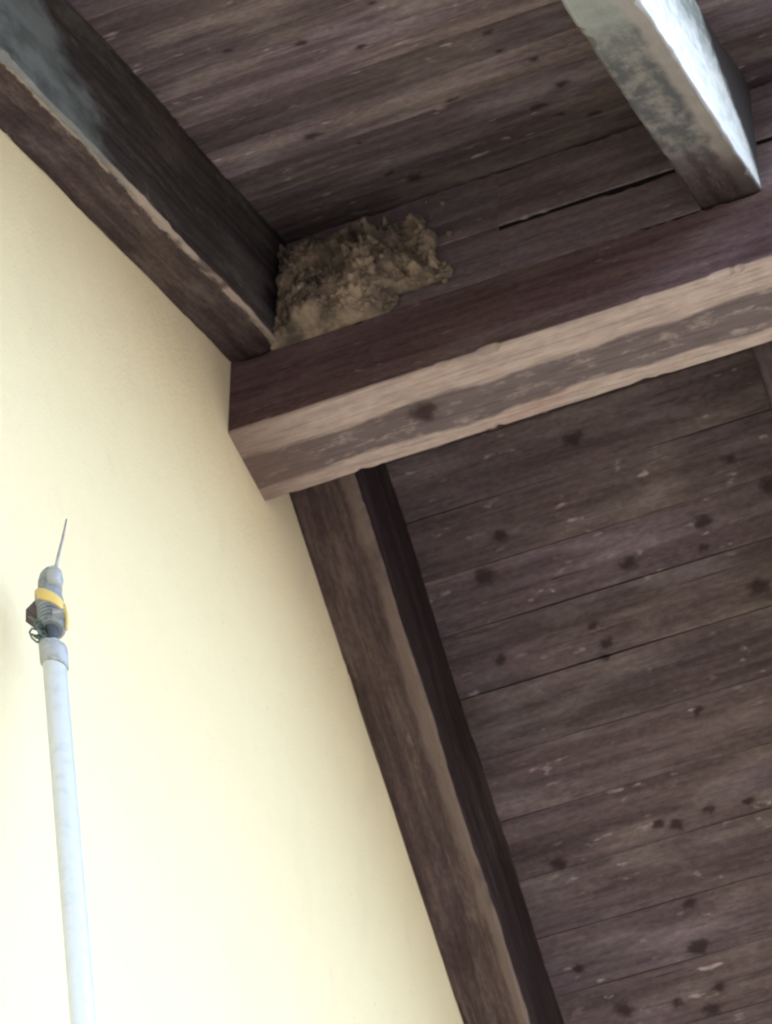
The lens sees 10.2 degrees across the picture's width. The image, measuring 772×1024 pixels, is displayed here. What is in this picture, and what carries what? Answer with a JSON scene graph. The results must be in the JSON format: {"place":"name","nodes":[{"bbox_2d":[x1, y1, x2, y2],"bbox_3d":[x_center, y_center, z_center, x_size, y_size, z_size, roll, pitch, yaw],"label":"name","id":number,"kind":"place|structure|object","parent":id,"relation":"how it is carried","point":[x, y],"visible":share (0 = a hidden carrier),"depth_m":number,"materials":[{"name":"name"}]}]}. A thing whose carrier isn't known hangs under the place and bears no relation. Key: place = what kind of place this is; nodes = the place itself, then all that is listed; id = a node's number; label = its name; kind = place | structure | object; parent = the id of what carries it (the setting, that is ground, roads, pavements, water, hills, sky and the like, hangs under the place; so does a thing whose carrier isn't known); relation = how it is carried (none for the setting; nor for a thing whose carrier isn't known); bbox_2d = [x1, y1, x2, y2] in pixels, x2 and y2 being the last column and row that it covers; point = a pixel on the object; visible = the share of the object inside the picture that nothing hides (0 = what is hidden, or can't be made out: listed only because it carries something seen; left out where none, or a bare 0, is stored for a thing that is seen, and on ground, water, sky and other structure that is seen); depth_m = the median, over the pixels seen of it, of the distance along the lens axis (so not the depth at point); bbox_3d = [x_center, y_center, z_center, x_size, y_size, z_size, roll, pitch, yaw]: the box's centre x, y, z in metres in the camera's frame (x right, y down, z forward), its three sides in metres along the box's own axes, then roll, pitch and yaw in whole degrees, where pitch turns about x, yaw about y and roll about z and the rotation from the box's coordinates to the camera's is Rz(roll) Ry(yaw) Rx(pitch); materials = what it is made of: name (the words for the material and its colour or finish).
{"place":"outdoors","nodes":[
{"label":"outdoors","id":0,"kind":"place"},
{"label":"pavement","id":1,"kind":"structure","parent":0,"visible":0},
{"bbox_2d":[26,519,96,1023],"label":"telescopic pole","id":2,"kind":"object","parent":1,"relation":"on","point":[47,618],"visible":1,"depth_m":4.83,"materials":[{"name":"white metal"}]},
{"bbox_2d":[0,0,771,1023],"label":"house","id":3,"kind":"structure","parent":1,"relation":"on","point":[418,642],"depth_m":6.29,"materials":[{"name":"painted plaster"},{"name":"wood"}]},
{"bbox_2d":[270,199,453,349],"bbox_3d":[-0.046,-0.385,6.458,0.292,0.254,0.078,-18,-53,14],"label":"mud nest","id":4,"kind":"object","parent":3,"relation":"attached to","point":[360,270],"visible":0.99,"depth_m":6.40,"materials":[{"name":"brown soil"}]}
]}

